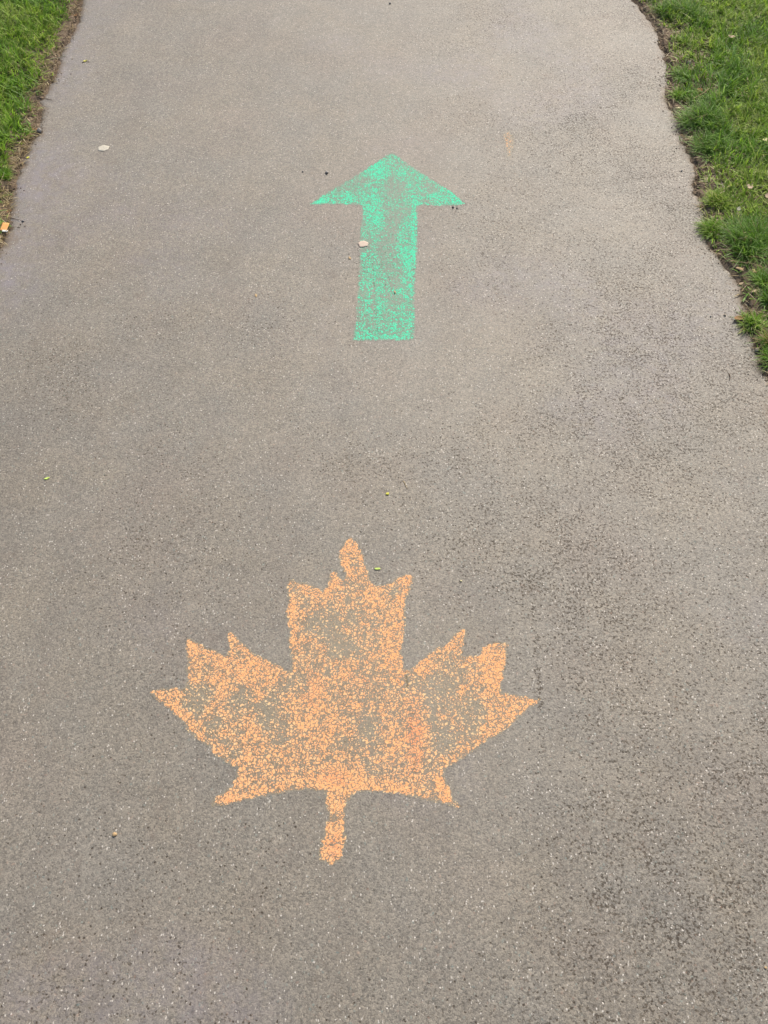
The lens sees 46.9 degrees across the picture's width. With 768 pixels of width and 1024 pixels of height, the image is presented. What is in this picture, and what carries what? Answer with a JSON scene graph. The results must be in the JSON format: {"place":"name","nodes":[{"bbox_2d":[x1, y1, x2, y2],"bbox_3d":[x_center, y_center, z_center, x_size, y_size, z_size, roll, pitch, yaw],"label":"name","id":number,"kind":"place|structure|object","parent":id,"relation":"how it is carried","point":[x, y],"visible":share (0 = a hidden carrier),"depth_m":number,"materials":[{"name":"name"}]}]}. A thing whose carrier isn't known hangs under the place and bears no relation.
{"place":"outdoors","nodes":[
{"label":"outdoors","id":0,"kind":"place"},
{"bbox_2d":[0,0,81,240],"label":"grass","id":1,"kind":"structure","parent":0,"point":[39,26],"depth_m":2.83,"materials":[{"name":"green plant"}]},
{"bbox_2d":[0,0,767,1023],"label":"path","id":2,"kind":"structure","parent":0,"point":[554,416],"depth_m":1.84,"materials":[{"name":"grey asphalt"}]},
{"bbox_2d":[0,222,8,231],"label":"paper scrap","id":3,"kind":"object","parent":2,"relation":"on","point":[4,227],"visible":1,"depth_m":2.35,"materials":[{"name":"orange paper"}]},
{"bbox_2d":[98,145,108,150],"bbox_3d":[-0.814,-1.056,2.570,0.032,0.001,0.030,4,55,3],"label":"chewing gum","id":4,"kind":"object","parent":2,"relation":"on","point":[103,148],"visible":1,"depth_m":2.57,"materials":[{"name":"white"}]},
{"bbox_2d":[149,536,542,865],"bbox_3d":[-0.063,0.330,1.600,0.605,0.001,0.558,-31,61,-20],"label":"chalk maple leaf","id":5,"kind":"object","parent":2,"relation":"on","point":[343,709],"visible":1,"depth_m":1.59,"materials":[{"name":"orange paint"}]},
{"bbox_2d":[0,0,767,368],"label":"dry thatch","id":6,"kind":"object","parent":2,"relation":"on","point":[54,78],"visible":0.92,"depth_m":2.57,"materials":[{"name":"brown plant"}]},
{"bbox_2d":[0,0,767,380],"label":"soil crumbs","id":7,"kind":"object","parent":2,"relation":"on","point":[668,108],"visible":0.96,"depth_m":2.58,"materials":[{"name":"brown soil"}]},
{"bbox_2d":[309,153,464,340],"bbox_3d":[0.010,-0.724,2.338,0.429,0.001,0.768,0,55,0],"label":"chalk arrow","id":8,"kind":"object","parent":2,"relation":"on","point":[390,193],"visible":1,"depth_m":2.34,"materials":[{"name":"green paint"}]},
{"bbox_2d":[358,241,368,246],"bbox_3d":[-0.054,-0.704,2.322,0.027,0.001,0.025,-14,56,-10],"label":"chewing gum","id":9,"kind":"object","parent":8,"relation":"on","point":[362,243],"visible":1,"depth_m":2.32,"materials":[{"name":"white"}]},
{"bbox_2d":[501,130,516,159],"bbox_3d":[0.367,-1.071,2.581,0.042,0.001,0.154,0,55,0],"label":"chalk smudge","id":10,"kind":"object","parent":2,"relation":"on","point":[509,140],"visible":1,"depth_m":2.58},
{"bbox_2d":[0,0,767,377],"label":"ground","id":11,"kind":"structure","parent":0,"point":[668,36],"depth_m":2.70,"materials":[{"name":"plant"}]},
{"bbox_2d":[0,161,15,180],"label":"grass tuft","id":12,"kind":"object","parent":11,"relation":"on","point":[7,172],"visible":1,"depth_m":2.48,"materials":[{"name":"green plant"}]},
{"bbox_2d":[648,0,695,23],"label":"grass tuft","id":13,"kind":"object","parent":11,"relation":"on","point":[670,7],"visible":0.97,"depth_m":3.00,"materials":[{"name":"green plant"}]},
{"bbox_2d":[665,84,692,102],"bbox_3d":[0.907,-1.289,2.715,0.098,0.036,0.095,0,55,0],"label":"grass tuft","id":14,"kind":"object","parent":11,"relation":"on","point":[678,96],"visible":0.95,"depth_m":2.71,"materials":[{"name":"green plant"}]},
{"bbox_2d":[667,28,697,45],"bbox_3d":[0.978,-1.554,2.900,0.121,0.036,0.123,0,55,0],"label":"grass tuft","id":15,"kind":"object","parent":11,"relation":"on","point":[675,37],"visible":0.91,"depth_m":2.90,"materials":[{"name":"green plant"}]},
{"bbox_2d":[668,62,698,83],"bbox_3d":[0.937,-1.380,2.773,0.114,0.047,0.109,24,58,16],"label":"grass tuft","id":16,"kind":"object","parent":11,"relation":"on","point":[683,74],"visible":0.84,"depth_m":2.78,"materials":[{"name":"green plant"}]},
{"bbox_2d":[675,0,716,30],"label":"grass tuft","id":17,"kind":"object","parent":11,"relation":"on","point":[698,11],"visible":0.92,"depth_m":2.97,"materials":[{"name":"green plant"}]},
{"bbox_2d":[671,93,742,137],"bbox_3d":[0.960,-1.182,2.616,0.246,0.078,0.238,0,55,0],"label":"grass tuft","id":18,"kind":"object","parent":11,"relation":"on","point":[685,119],"visible":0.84,"depth_m":2.62,"materials":[{"name":"green plant"}]},
{"bbox_2d":[690,211,727,244],"bbox_3d":[0.865,-0.755,2.341,0.117,0.046,0.135,21,58,14],"label":"grass tuft","id":19,"kind":"object","parent":11,"relation":"on","point":[709,229],"visible":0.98,"depth_m":2.34,"materials":[{"name":"green plant"}]},
{"bbox_2d":[685,121,737,165],"bbox_3d":[0.955,-1.064,2.545,0.183,0.056,0.188,-23,58,-15],"label":"grass tuft","id":20,"kind":"object","parent":11,"relation":"on","point":[700,143],"visible":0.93,"depth_m":2.56,"materials":[{"name":"green plant"}]},
{"bbox_2d":[700,186,748,214],"bbox_3d":[0.920,-0.855,2.402,0.138,0.052,0.128,-18,57,-12],"label":"grass tuft","id":21,"kind":"object","parent":11,"relation":"on","point":[718,200],"visible":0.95,"depth_m":2.41,"materials":[{"name":"green plant"}]},
{"bbox_2d":[715,206,767,278],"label":"grass tuft","id":22,"kind":"object","parent":11,"relation":"on","point":[748,227],"visible":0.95,"depth_m":2.30,"materials":[{"name":"green plant"}]},
{"bbox_2d":[729,304,767,337],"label":"grass tuft","id":23,"kind":"object","parent":11,"relation":"on","point":[752,320],"visible":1,"depth_m":2.14,"materials":[{"name":"green plant"}]},
{"bbox_2d":[740,264,767,290],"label":"grass tuft","id":24,"kind":"object","parent":11,"relation":"on","point":[756,279],"visible":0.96,"depth_m":2.23,"materials":[{"name":"green plant"}]},
{"bbox_2d":[749,325,767,350],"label":"grass tuft","id":25,"kind":"object","parent":11,"relation":"on","point":[759,339],"visible":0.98,"depth_m":2.10,"materials":[{"name":"green plant"}]},
{"bbox_2d":[752,342,767,371],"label":"grass tuft","id":26,"kind":"object","parent":11,"relation":"on","point":[764,357],"visible":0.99,"depth_m":2.07,"materials":[{"name":"green plant"}]},
{"bbox_2d":[752,288,767,309],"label":"grass tuft","id":27,"kind":"object","parent":11,"relation":"on","point":[765,300],"visible":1,"depth_m":2.19,"materials":[{"name":"green plant"}]},
{"bbox_2d":[637,0,767,383],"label":"grass","id":28,"kind":"structure","parent":0,"point":[758,7],"depth_m":2.71,"materials":[{"name":"green plant"}]}
]}

